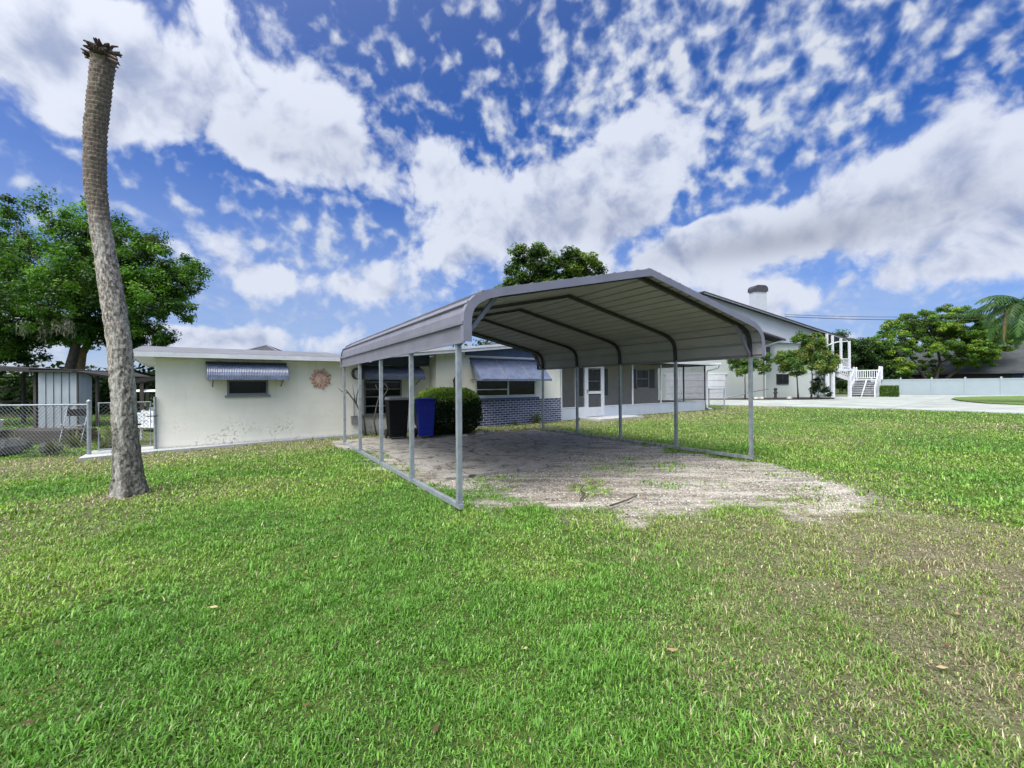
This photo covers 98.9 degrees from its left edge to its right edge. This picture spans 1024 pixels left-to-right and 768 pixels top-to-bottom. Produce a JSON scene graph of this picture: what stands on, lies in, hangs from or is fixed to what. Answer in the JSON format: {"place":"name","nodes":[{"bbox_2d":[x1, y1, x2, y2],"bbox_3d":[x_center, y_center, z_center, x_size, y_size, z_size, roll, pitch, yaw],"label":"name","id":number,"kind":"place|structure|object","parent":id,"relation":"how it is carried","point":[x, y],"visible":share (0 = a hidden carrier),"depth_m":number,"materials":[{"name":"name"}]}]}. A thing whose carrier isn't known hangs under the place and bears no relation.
{"place":"outdoors","nodes":[
{"label":"outdoors","id":0,"kind":"place"},
{"bbox_2d":[78,434,362,460],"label":"path","id":1,"kind":"structure","parent":0,"point":[97,454],"depth_m":10.37,"materials":[{"name":"concrete"}]},
{"bbox_2d":[0,389,1023,767],"bbox_3d":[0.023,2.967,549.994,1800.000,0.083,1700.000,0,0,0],"label":"ground","id":2,"kind":"structure","parent":0,"point":[614,447],"depth_m":3.01,"materials":[{"name":"green plant"}]},
{"bbox_2d":[0,437,26,455],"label":"rock","id":3,"kind":"object","parent":2,"relation":"on","point":[20,445],"visible":0.79,"depth_m":9.70,"materials":[{"name":"grey stone"}]},
{"bbox_2d":[8,437,32,448],"bbox_3d":[-11.881,1.426,10.380,0.612,0.345,0.605,0,0,-28],"label":"rock","id":4,"kind":"object","parent":2,"relation":"on","point":[29,444],"visible":0.23,"depth_m":10.50,"materials":[{"name":"grey stone"}]},
{"bbox_2d":[0,400,91,454],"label":"chain link fence","id":5,"kind":"object","parent":2,"relation":"on","point":[88,412],"visible":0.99,"depth_m":9.39,"materials":[{"name":"metal"}]},
{"bbox_2d":[24,438,70,453],"bbox_3d":[-10.261,1.360,9.766,0.942,0.393,0.892,0,0,-25],"label":"weed clump","id":6,"kind":"object","parent":2,"relation":"on","point":[50,446],"visible":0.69,"depth_m":9.74,"materials":[{"name":"green plant"}]},
{"bbox_2d":[0,366,98,427],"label":"lean to","id":7,"kind":"object","parent":2,"relation":"on","point":[23,387],"visible":0.49,"depth_m":16.91,"materials":[{"name":"grey metal"}]},
{"bbox_2d":[0,428,100,443],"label":"board pile","id":8,"kind":"object","parent":2,"relation":"on","point":[35,435],"visible":0.67,"depth_m":11.49,"materials":[{"name":"grey wood"}]},
{"bbox_2d":[38,441,62,452],"bbox_3d":[-10.781,1.458,10.211,0.533,0.264,0.406,-1,0,31],"label":"rock","id":9,"kind":"object","parent":2,"relation":"on","point":[45,448],"visible":0.33,"depth_m":10.09,"materials":[{"name":"grey stone"}]},
{"bbox_2d":[0,183,131,374],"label":"oak tree","id":10,"kind":"object","parent":2,"relation":"on","point":[19,335],"visible":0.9,"depth_m":21.82,"materials":[{"name":"green plant"}]},
{"bbox_2d":[59,403,92,442],"bbox_3d":[-11.542,1.047,11.597,0.466,1.058,0.579,0,0,-20],"label":"folding chair","id":11,"kind":"object","parent":2,"relation":"on","point":[78,414],"visible":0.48,"depth_m":11.61,"materials":[{"name":"metal"}]},
{"bbox_2d":[54,429,97,447],"bbox_3d":[-10.957,1.317,10.977,1.342,0.502,1.207,0,0,0],"label":"weed clump","id":12,"kind":"object","parent":2,"relation":"on","point":[73,439],"visible":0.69,"depth_m":10.96,"materials":[{"name":"green plant"}]},
{"bbox_2d":[0,361,154,414],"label":"undergrowth","id":13,"kind":"object","parent":2,"relation":"on","point":[15,394],"visible":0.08,"depth_m":25.61,"materials":[{"name":"green plant"}]},
{"bbox_2d":[11,364,152,402],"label":"distant trees","id":14,"kind":"object","parent":2,"relation":"on","point":[31,374],"depth_m":44.02,"materials":[{"name":"green plant"}]},
{"bbox_2d":[29,370,149,427],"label":"metal shed","id":15,"kind":"structure","parent":2,"relation":"on","point":[63,386],"depth_m":16.00,"materials":[{"name":"grey metal"}]},
{"bbox_2d":[80,429,111,445],"bbox_3d":[-9.939,1.284,10.907,1.234,0.542,1.346,0,0,-11],"label":"weed clump","id":16,"kind":"object","parent":2,"relation":"on","point":[105,436],"visible":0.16,"depth_m":10.81,"materials":[{"name":"green plant"}]},
{"bbox_2d":[92,437,111,449],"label":"weed clump","id":17,"kind":"object","parent":2,"relation":"on","point":[105,443],"visible":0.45,"depth_m":10.17,"materials":[{"name":"green plant"}]},
{"bbox_2d":[86,419,139,440],"bbox_3d":[-10.596,1.225,11.651,1.723,0.676,1.514,0,0,15],"label":"weed clump","id":18,"kind":"object","parent":2,"relation":"on","point":[108,429],"visible":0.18,"depth_m":11.59,"materials":[{"name":"green plant"}]},
{"bbox_2d":[80,37,148,498],"bbox_3d":[-5.439,-1.557,6.026,0.841,6.230,0.480,0,0,0],"label":"palm trunk","id":19,"kind":"object","parent":2,"relation":"on","point":[128,478],"visible":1,"depth_m":5.93,"materials":[{"name":"grey plant"}]},
{"bbox_2d":[40,219,213,373],"bbox_3d":[-21.189,-3.754,24.271,8.166,10.862,6.177,0,0,0],"label":"oak tree","id":20,"kind":"object","parent":2,"relation":"on","point":[155,289],"visible":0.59,"depth_m":23.57,"materials":[{"name":"green plant"}]},
{"bbox_2d":[98,397,157,450],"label":"chain link gate","id":21,"kind":"structure","parent":2,"relation":"on","point":[154,416],"depth_m":10.02,"materials":[{"name":"metal"}]},
{"bbox_2d":[135,376,154,430],"bbox_3d":[-12.707,0.531,16.413,1.900,2.120,3.000,0,0,-37],"label":"patio cover","id":22,"kind":"object","parent":2,"relation":"on","point":[146,380],"visible":0.36,"depth_m":14.80,"materials":[{"name":"grey metal"}]},
{"bbox_2d":[138,410,152,439],"bbox_3d":[-9.940,1.138,12.005,1.000,0.840,0.415,0,0,12],"label":"garden bench","id":23,"kind":"object","parent":2,"relation":"on","point":[145,424],"visible":0.2,"depth_m":12.23,"materials":[{"name":"white paint"}]},
{"bbox_2d":[136,389,154,428],"bbox_3d":[-12.444,0.887,15.600,1.020,1.400,1.981,0,0,-8],"label":"golf cart","id":24,"kind":"object","parent":2,"relation":"on","point":[145,390],"visible":0.03,"depth_m":14.78,"materials":[{"name":"white paint"}]},
{"bbox_2d":[247,345,281,350],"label":"outbuilding","id":25,"kind":"structure","parent":2,"relation":"on","point":[265,347],"depth_m":33.91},
{"bbox_2d":[338,382,366,435],"bbox_3d":[-4.556,0.644,12.516,0.797,1.754,0.115,0,0,-42],"label":"bare sapling","id":26,"kind":"object","parent":2,"relation":"on","point":[347,392],"visible":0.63,"depth_m":12.61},
{"bbox_2d":[373,384,388,435],"bbox_3d":[-3.888,0.752,13.017,0.489,1.536,0.053,0,0,-36],"label":"bare sapling","id":27,"kind":"object","parent":2,"relation":"on","point":[376,409],"visible":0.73,"depth_m":12.91,"materials":[{"name":"brown wood"}]},
{"bbox_2d":[133,344,721,448],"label":"house","id":28,"kind":"structure","parent":2,"relation":"on","point":[208,396],"depth_m":12.66,"materials":[{"name":"beige paint"}]},
{"bbox_2d":[225,380,270,397],"bbox_3d":[-6.811,-0.065,11.303,1.010,0.805,0.130,0,0,-36],"label":"window","id":29,"kind":"structure","parent":28,"relation":"in","point":[235,388],"depth_m":11.29,"materials":[{"name":"black glass"}]},
{"bbox_2d":[310,369,330,388],"bbox_3d":[-5.375,-0.140,12.295,0.572,0.577,0.110,0,0,-37],"label":"sun ornament","id":30,"kind":"object","parent":28,"relation":"attached to","point":[319,379],"visible":1,"depth_m":12.28,"materials":[{"name":"ceramic"}]},
{"bbox_2d":[351,398,357,423],"bbox_3d":[-4.628,0.785,12.840,0.180,0.750,0.100,0,0,-36],"label":"outlet box","id":31,"kind":"object","parent":28,"relation":"attached to","point":[353,419],"visible":0.93,"depth_m":12.81,"materials":[{"name":"grey plastic"}]},
{"bbox_2d":[351,368,357,379],"bbox_3d":[-4.550,-0.301,12.834,0.302,0.348,0.222,0,0,-37],"label":"hose coil","id":32,"kind":"object","parent":28,"relation":"attached to","point":[352,374],"visible":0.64,"depth_m":12.74,"materials":[{"name":"rubber"}]},
{"bbox_2d":[364,371,401,416],"bbox_3d":[-4.096,0.271,13.931,1.320,1.505,0.130,0,0,-37],"label":"window","id":33,"kind":"structure","parent":28,"relation":"in","point":[371,393],"depth_m":13.80,"materials":[{"name":"black glass"}]},
{"bbox_2d":[475,378,535,396],"bbox_3d":[-0.206,-0.120,16.212,2.750,1.170,0.095,0,0,-36],"label":"window","id":34,"kind":"structure","parent":28,"relation":"in","point":[482,388],"depth_m":16.15,"materials":[{"name":"black glass"}]},
{"bbox_2d":[586,367,602,416],"bbox_3d":[3.590,0.294,18.940,1.055,2.200,0.104,0,0,-37],"label":"screen door","id":35,"kind":"structure","parent":28,"relation":"in","point":[590,411],"depth_m":18.94,"materials":[{"name":"white paint"}]},
{"bbox_2d":[588,368,600,396],"bbox_3d":[4.061,-0.069,21.834,1.100,1.405,0.130,0,0,-37],"label":"window","id":36,"kind":"structure","parent":28,"relation":"in","point":[593,374],"depth_m":21.86,"materials":[{"name":"grey glass"}]},
{"bbox_2d":[636,369,649,388],"bbox_3d":[7.183,-0.262,24.149,1.170,1.095,0.130,0,0,-36],"label":"window","id":37,"kind":"structure","parent":28,"relation":"in","point":[642,375],"depth_m":24.17,"materials":[{"name":"grey glass"}]},
{"bbox_2d":[414,387,482,434],"bbox_3d":[-1.927,0.806,13.192,2.059,1.465,1.497,0,0,-33],"label":"clipped bush","id":38,"kind":"object","parent":2,"relation":"on","point":[444,396],"visible":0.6,"depth_m":12.75,"materials":[{"name":"green plant"}]},
{"bbox_2d":[331,430,596,480],"bbox_3d":[-0.677,1.509,10.637,6.076,0.100,6.164,0,0,-33],"label":"parking pad","id":39,"kind":"object","parent":2,"relation":"on","point":[524,450],"visible":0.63,"depth_m":9.69,"materials":[{"name":"grey concrete"}]},
{"bbox_2d":[384,397,408,437],"bbox_3d":[-3.140,0.918,11.931,0.559,1.126,0.641,0,0,-27],"label":"wheelie bin","id":40,"kind":"object","parent":39,"relation":"on","point":[396,408],"visible":0.94,"depth_m":11.69,"materials":[{"name":"black plastic"}]},
{"bbox_2d":[414,398,434,436],"bbox_3d":[-2.418,0.936,12.134,0.494,1.079,0.605,0,0,-22],"label":"wheelie bin","id":41,"kind":"object","parent":39,"relation":"on","point":[425,409],"visible":1,"depth_m":11.90,"materials":[{"name":"blue plastic"}]},
{"bbox_2d":[340,268,764,509],"bbox_3d":[0.181,-0.121,9.683,6.222,3.191,7.314,0,0,-32],"label":"carport","id":42,"kind":"object","parent":39,"relation":"on","point":[643,316],"visible":1,"depth_m":8.59,"materials":[{"name":"grey metal"}]},
{"bbox_2d":[452,339,496,346],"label":"distant trees","id":43,"kind":"object","parent":2,"relation":"on","point":[486,342],"visible":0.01,"depth_m":48.03,"materials":[{"name":"green plant"}]},
{"bbox_2d":[0,405,1023,767],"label":"grass","id":44,"kind":"structure","parent":2,"relation":"on","point":[64,571],"depth_m":2.86,"materials":[{"name":"green plant"}]},
{"bbox_2d":[7,430,1017,731],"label":"leaf litter","id":45,"kind":"object","parent":2,"relation":"on","point":[435,728],"visible":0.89,"depth_m":2.90,"materials":[{"name":"brown plant"}]},
{"bbox_2d":[528,411,546,423],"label":"spiky plant","id":46,"kind":"object","parent":2,"relation":"on","point":[536,419],"visible":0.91,"depth_m":16.63,"materials":[{"name":"green plant"}]},
{"bbox_2d":[493,241,609,287],"bbox_3d":[3.328,-5.214,36.958,10.191,13.476,6.176,0,0,0],"label":"shade tree","id":47,"kind":"object","parent":2,"relation":"on","point":[574,262],"visible":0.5,"depth_m":35.71,"materials":[{"name":"green plant"}]},
{"bbox_2d":[580,415,642,420],"bbox_3d":[4.325,1.508,18.801,2.800,0.200,1.138,0,0,-36],"label":"doorstep","id":48,"kind":"object","parent":2,"relation":"on","point":[606,418],"depth_m":18.45,"materials":[{"name":"concrete"}]},
{"bbox_2d":[708,388,724,409],"bbox_3d":[11.487,0.854,24.598,0.930,1.250,0.070,0,0,0],"label":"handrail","id":49,"kind":"object","parent":2,"relation":"on","point":[709,389],"visible":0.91,"depth_m":24.57,"materials":[{"name":"metal"}]},
{"bbox_2d":[658,285,852,399],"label":"neighbour house","id":50,"kind":"structure","parent":2,"relation":"on","point":[778,331],"depth_m":42.05,"materials":[{"name":"white paint"}]},
{"bbox_2d":[666,374,725,399],"bbox_3d":[16.813,0.270,40.027,6.100,2.280,0.052,0,0,-12],"label":"garage door","id":51,"kind":"structure","parent":50,"relation":"in","point":[693,383],"depth_m":39.99,"materials":[{"name":"white paint"}]},
{"bbox_2d":[776,374,788,383],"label":"window","id":52,"kind":"structure","parent":50,"relation":"in","point":[780,378],"depth_m":42.87,"materials":[{"name":"black glass"}]},
{"bbox_2d":[785,316,983,319],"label":"overhead cable","id":53,"kind":"object","parent":50,"relation":"attached to","point":[879,319],"visible":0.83,"depth_m":41.99,"materials":[{"name":"black rubber"}]},
{"bbox_2d":[785,314,1001,316],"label":"overhead cable","id":54,"kind":"object","parent":50,"relation":"attached to","point":[860,316],"visible":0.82,"depth_m":42.04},
{"bbox_2d":[679,397,834,399],"bbox_3d":[22.563,1.313,38.519,14.844,0.060,4.593,0,0,-9],"label":"planting bed","id":55,"kind":"object","parent":2,"relation":"on","point":[795,398],"visible":0.83,"depth_m":38.09,"materials":[{"name":"brown soil"}]},
{"bbox_2d":[725,388,768,398],"bbox_3d":[20.355,0.843,37.996,3.923,0.915,0.103,0,0,-3],"label":"driftwood rail","id":56,"kind":"object","parent":55,"relation":"on","point":[746,393],"visible":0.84,"depth_m":37.95,"materials":[{"name":"grey wood"}]},
{"bbox_2d":[726,352,774,398],"bbox_3d":[20.647,-1.004,37.996,3.880,4.703,2.650,0,0,0],"label":"crepe myrtle","id":57,"kind":"object","parent":55,"relation":"on","point":[740,366],"visible":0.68,"depth_m":37.63,"materials":[{"name":"green plant"}]},
{"bbox_2d":[772,330,842,398],"bbox_3d":[25.097,-1.653,37.108,5.564,5.935,3.697,0,0,0],"label":"crepe myrtle","id":58,"kind":"object","parent":55,"relation":"on","point":[819,357],"visible":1,"depth_m":36.68,"materials":[{"name":"green plant"}]},
{"bbox_2d":[808,377,832,398],"bbox_3d":[26.407,0.370,37.411,2.063,1.952,1.602,0,0,20],"label":"rose bush","id":59,"kind":"object","parent":55,"relation":"on","point":[817,384],"visible":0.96,"depth_m":37.40,"materials":[{"name":"green plant"}]},
{"bbox_2d":[830,361,882,396],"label":"staircase","id":60,"kind":"structure","parent":2,"relation":"on","point":[865,388],"depth_m":45.15,"materials":[{"name":"white paint"}]},
{"bbox_2d":[825,329,901,392],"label":"evergreen tree","id":61,"kind":"object","parent":2,"relation":"on","point":[865,355],"visible":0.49,"depth_m":56.37,"materials":[{"name":"green plant"}]},
{"bbox_2d":[879,385,899,396],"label":"box hedge","id":62,"kind":"object","parent":2,"relation":"on","point":[888,390],"visible":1,"depth_m":42.25,"materials":[{"name":"green plant"}]},
{"bbox_2d":[862,304,1023,378],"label":"spreading tree","id":63,"kind":"object","parent":2,"relation":"on","point":[973,346],"visible":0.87,"depth_m":57.02,"materials":[{"name":"green plant"}]},
{"bbox_2d":[871,376,1023,395],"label":"vinyl fence","id":64,"kind":"object","parent":2,"relation":"on","point":[1001,385],"visible":0.87,"depth_m":45.90,"materials":[{"name":"white plastic"}]},
{"bbox_2d":[976,320,1023,341],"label":"evergreen tree","id":65,"kind":"object","parent":2,"relation":"on","point":[1012,332],"visible":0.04,"depth_m":72.04,"materials":[{"name":"green plant"}]},
{"bbox_2d":[0,0,1023,381],"label":"sky","id":66,"kind":"structure","parent":0,"point":[343,173],"materials":[{"name":"blue"}]},
{"bbox_2d":[418,452,944,527],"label":"gravel","id":67,"kind":"structure","parent":0,"point":[688,477],"depth_m":6.39,"materials":[{"name":"grey gravel"}]},
{"bbox_2d":[609,495,636,506],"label":"twig","id":68,"kind":"object","parent":67,"relation":"on","point":[622,501],"visible":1,"depth_m":5.33,"materials":[{"name":"brown wood"}]},
{"bbox_2d":[773,388,777,398],"bbox_3d":[22.607,0.805,37.597,0.400,0.950,0.390,0,0,0],"label":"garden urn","id":69,"kind":"object","parent":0,"point":[775,392],"visible":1,"depth_m":37.50,"materials":[{"name":"grey stone"}]},
{"bbox_2d":[672,395,1023,413],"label":"driveway","id":70,"kind":"structure","parent":0,"point":[929,402],"depth_m":28.99,"materials":[{"name":"concrete"}]},
{"bbox_2d":[846,344,1023,378],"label":"neighbour house","id":71,"kind":"structure","parent":0,"point":[1010,364],"depth_m":59.41,"materials":[{"name":"grey"}]},
{"bbox_2d":[953,396,1023,404],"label":"lawn island","id":72,"kind":"structure","parent":0,"point":[1011,400],"depth_m":32.16,"materials":[{"name":"green plant"}]},
{"bbox_2d":[959,295,1023,348],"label":"queen palm","id":73,"kind":"object","parent":72,"relation":"on","point":[1012,308],"visible":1,"depth_m":26.86,"materials":[{"name":"green plant"}]}
]}

